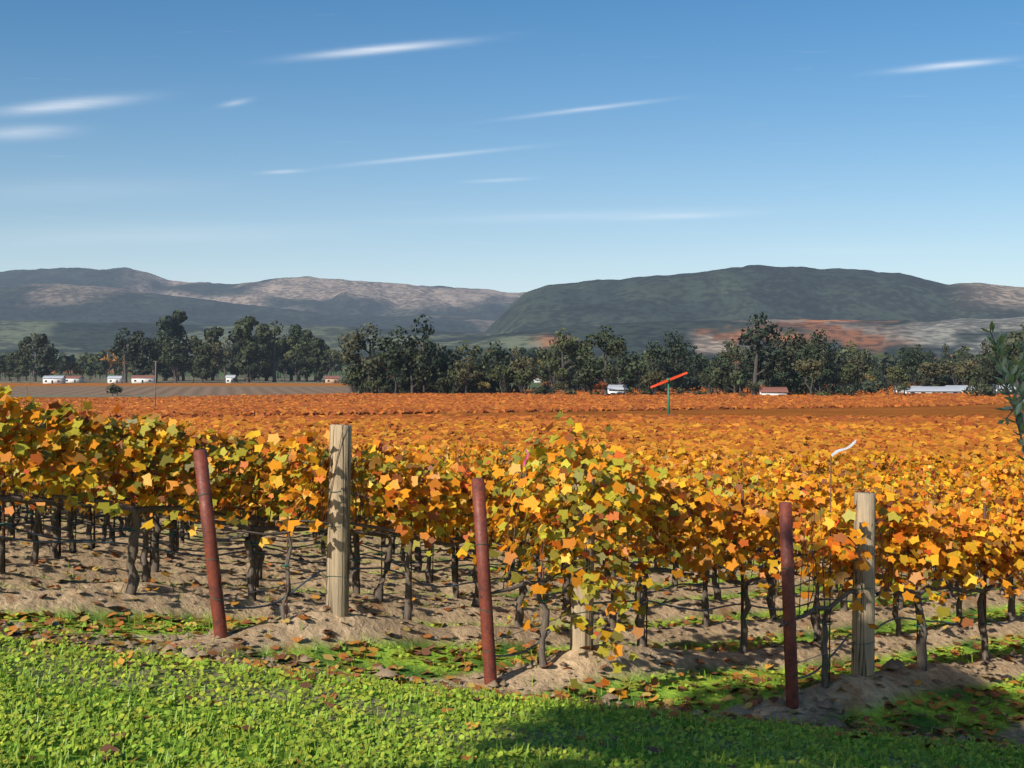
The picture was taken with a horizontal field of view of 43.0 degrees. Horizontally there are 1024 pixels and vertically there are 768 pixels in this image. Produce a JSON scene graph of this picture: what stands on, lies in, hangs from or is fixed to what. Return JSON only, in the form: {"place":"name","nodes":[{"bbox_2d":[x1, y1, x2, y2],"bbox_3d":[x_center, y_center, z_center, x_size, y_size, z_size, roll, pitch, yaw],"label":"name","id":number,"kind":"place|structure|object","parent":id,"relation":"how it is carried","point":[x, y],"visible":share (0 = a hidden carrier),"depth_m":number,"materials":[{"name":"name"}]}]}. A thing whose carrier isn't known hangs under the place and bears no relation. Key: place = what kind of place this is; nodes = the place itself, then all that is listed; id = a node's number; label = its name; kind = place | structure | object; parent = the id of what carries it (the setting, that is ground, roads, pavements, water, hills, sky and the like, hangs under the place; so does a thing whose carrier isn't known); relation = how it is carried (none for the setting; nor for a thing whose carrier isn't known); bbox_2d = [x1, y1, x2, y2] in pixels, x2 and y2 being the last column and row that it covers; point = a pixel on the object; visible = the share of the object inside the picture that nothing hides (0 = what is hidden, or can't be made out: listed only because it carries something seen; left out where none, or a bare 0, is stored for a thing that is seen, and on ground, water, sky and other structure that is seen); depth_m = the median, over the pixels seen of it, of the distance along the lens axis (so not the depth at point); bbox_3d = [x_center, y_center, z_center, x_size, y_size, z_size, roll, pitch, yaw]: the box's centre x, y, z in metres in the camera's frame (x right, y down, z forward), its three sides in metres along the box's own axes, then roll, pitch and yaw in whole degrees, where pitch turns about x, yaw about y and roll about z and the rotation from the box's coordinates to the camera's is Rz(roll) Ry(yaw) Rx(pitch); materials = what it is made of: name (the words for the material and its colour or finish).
{"place":"outdoors","nodes":[
{"label":"outdoors","id":0,"kind":"place"},
{"bbox_2d":[0,513,1013,627],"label":"vine ties","id":1,"kind":"object","parent":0,"point":[544,600],"visible":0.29,"depth_m":13.40,"materials":[{"name":"plastic"}]},
{"bbox_2d":[0,369,1023,767],"bbox_3d":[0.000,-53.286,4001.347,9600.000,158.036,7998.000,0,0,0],"label":"ground","id":2,"kind":"structure","parent":0,"point":[860,695],"depth_m":12.40,"materials":[{"name":"brown soil"}]},
{"bbox_2d":[153,361,157,405],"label":"utility pole","id":3,"kind":"object","parent":2,"relation":"on","point":[155,382],"visible":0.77,"depth_m":249.91,"materials":[{"name":"grey wood"}]},
{"bbox_2d":[105,378,237,395],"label":"field shrubs","id":4,"kind":"object","parent":2,"relation":"on","point":[114,389],"depth_m":469.83,"materials":[{"name":"green plant"}]},
{"bbox_2d":[0,310,354,382],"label":"trees","id":5,"kind":"object","parent":2,"relation":"on","point":[246,354],"visible":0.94,"depth_m":824.25,"materials":[{"name":"green plant"}]},
{"bbox_2d":[193,449,227,637],"bbox_3d":[-2.485,1.410,10.756,0.316,1.749,0.123,0,0,-33],"label":"metal post","id":6,"kind":"object","parent":2,"relation":"on","point":[212,560],"visible":0.89,"depth_m":10.71,"materials":[{"name":"red metal"}]},
{"bbox_2d":[224,577,327,597],"bbox_3d":[-2.002,1.742,11.174,1.192,0.092,0.008,0,0,-42],"label":"brace wire","id":7,"kind":"object","parent":6,"relation":"attached to","point":[275,587],"visible":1,"depth_m":11.13,"materials":[{"name":"grey metal"}]},
{"bbox_2d":[325,424,351,616],"bbox_3d":[-1.548,1.318,11.573,0.238,1.914,0.218,0,0,0],"label":"wooden post","id":8,"kind":"object","parent":2,"relation":"on","point":[337,566],"visible":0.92,"depth_m":11.49,"materials":[{"name":"beige wood"}]},
{"bbox_2d":[471,478,496,684],"bbox_3d":[-0.224,1.748,10.831,0.246,1.934,0.123,0,0,-28],"label":"metal post","id":9,"kind":"object","parent":2,"relation":"on","point":[484,578],"visible":0.91,"depth_m":10.78,"materials":[{"name":"red metal"}]},
{"bbox_2d":[0,346,1011,379],"bbox_3d":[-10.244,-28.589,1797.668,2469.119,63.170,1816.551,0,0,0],"label":"bushes","id":10,"kind":"object","parent":2,"relation":"on","point":[103,360],"visible":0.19,"depth_m":1026.82,"materials":[{"name":"green plant"}]},
{"bbox_2d":[0,427,1022,589],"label":"trellis wires","id":11,"kind":"object","parent":2,"relation":"on","point":[413,505],"visible":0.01,"depth_m":12.45,"materials":[{"name":"grey metal"}]},
{"bbox_2d":[0,524,1023,745],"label":"soil clods","id":12,"kind":"object","parent":2,"relation":"on","point":[892,663],"visible":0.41,"depth_m":11.85,"materials":[{"name":"brown soil"}]},
{"bbox_2d":[0,507,1023,678],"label":"drip hose","id":13,"kind":"object","parent":2,"relation":"on","point":[65,517],"visible":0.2,"depth_m":14.12,"materials":[{"name":"grey rubber"}]},
{"bbox_2d":[2,415,1021,677],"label":"vine stakes","id":14,"kind":"object","parent":2,"relation":"on","point":[394,549],"visible":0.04,"depth_m":13.51,"materials":[{"name":"brown wood"}]},
{"bbox_2d":[0,532,1023,767],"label":"lawn weeds","id":15,"kind":"object","parent":2,"relation":"on","point":[386,757],"visible":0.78,"depth_m":8.27,"materials":[{"name":"green plant"}]},
{"bbox_2d":[0,520,1023,767],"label":"fallen leaves","id":16,"kind":"object","parent":2,"relation":"on","point":[756,678],"visible":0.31,"depth_m":11.28,"materials":[{"name":"orange plant"}]},
{"bbox_2d":[0,484,1023,687],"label":"vine trunks","id":17,"kind":"object","parent":2,"relation":"on","point":[257,564],"visible":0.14,"depth_m":13.51,"materials":[{"name":"brown wood"}]},
{"bbox_2d":[0,384,1023,699],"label":"vine leaves","id":18,"kind":"object","parent":17,"relation":"attached to","point":[964,534],"visible":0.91,"depth_m":12.22,"materials":[{"name":"orange plant"}]},
{"bbox_2d":[6,385,1022,616],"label":"vine shoots","id":19,"kind":"object","parent":2,"relation":"on","point":[490,544],"visible":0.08,"depth_m":12.27,"materials":[{"name":"brown plant"}]},
{"bbox_2d":[6,382,1023,462],"bbox_3d":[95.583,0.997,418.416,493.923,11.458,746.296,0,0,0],"label":"vineyard rows","id":20,"kind":"object","parent":2,"relation":"on","point":[976,436],"visible":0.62,"depth_m":137.63,"materials":[{"name":"orange plant"}]},
{"bbox_2d":[523,447,528,543],"bbox_3d":[0.118,0.948,11.057,0.052,0.820,0.008,0,0,0],"label":"pink flag cane","id":21,"kind":"object","parent":2,"relation":"on","point":[524,463],"visible":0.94,"depth_m":11.06,"materials":[{"name":"pink"}]},
{"bbox_2d":[42,375,1021,394],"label":"buildings","id":22,"kind":"structure","parent":2,"relation":"on","point":[614,389],"depth_m":444.01,"materials":[{"name":"white"}]},
{"bbox_2d":[570,463,594,651],"bbox_3d":[0.626,1.645,11.576,0.231,1.880,0.225,0,0,0],"label":"wooden post","id":23,"kind":"object","parent":2,"relation":"on","point":[579,637],"visible":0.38,"depth_m":11.50,"materials":[{"name":"beige wood"}]},
{"bbox_2d":[495,613,572,640],"bbox_3d":[0.211,2.087,11.206,1.095,0.160,0.008,0,0,-42],"label":"brace wire","id":24,"kind":"object","parent":23,"relation":"attached to","point":[530,628],"visible":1,"depth_m":11.11,"materials":[{"name":"grey metal"}]},
{"bbox_2d":[650,372,686,414],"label":"wind machine","id":25,"kind":"object","parent":2,"relation":"on","point":[668,380],"visible":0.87,"depth_m":199.51,"materials":[{"name":"green"}]},
{"bbox_2d":[338,312,1023,395],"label":"tree belt","id":26,"kind":"object","parent":2,"relation":"on","point":[570,363],"visible":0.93,"depth_m":435.41,"materials":[{"name":"green plant"}]},
{"bbox_2d":[779,502,798,708],"bbox_3d":[2.395,2.010,11.229,0.180,1.975,0.133,0,0,0],"label":"metal post","id":27,"kind":"object","parent":2,"relation":"on","point":[788,603],"visible":0.87,"depth_m":11.18,"materials":[{"name":"red metal"}]},
{"bbox_2d":[798,641,856,662],"bbox_3d":[2.819,2.391,11.594,1.093,0.094,0.008,0,0,-42],"label":"brace wire","id":28,"kind":"object","parent":27,"relation":"attached to","point":[827,652],"visible":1,"depth_m":11.60,"materials":[{"name":"grey metal"}]},
{"bbox_2d":[829,440,855,681],"bbox_3d":[2.979,1.633,11.713,0.271,2.273,0.015,0,0,-10],"label":"stake","id":29,"kind":"object","parent":2,"relation":"on","point":[842,449],"visible":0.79,"depth_m":11.69,"materials":[{"name":"white metal"}]},
{"bbox_2d":[851,492,875,679],"bbox_3d":[3.231,1.960,11.960,0.228,1.922,0.218,0,0,0],"label":"wooden post","id":30,"kind":"object","parent":2,"relation":"on","point":[863,655],"visible":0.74,"depth_m":11.88,"materials":[{"name":"beige wood"}]},
{"bbox_2d":[980,321,1023,460],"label":"olive tree","id":31,"kind":"object","parent":2,"relation":"on","point":[1014,401],"visible":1,"depth_m":6.53,"materials":[{"name":"green plant"}]},
{"bbox_2d":[0,265,1023,361],"bbox_3d":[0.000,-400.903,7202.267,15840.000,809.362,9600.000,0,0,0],"label":"hills","id":32,"kind":"structure","parent":0,"point":[76,312],"depth_m":4729.23,"materials":[{"name":"green plant"}]},
{"bbox_2d":[0,0,1023,292],"label":"sky","id":33,"kind":"structure","parent":0,"point":[509,146],"materials":[{"name":"blue"}]}
]}

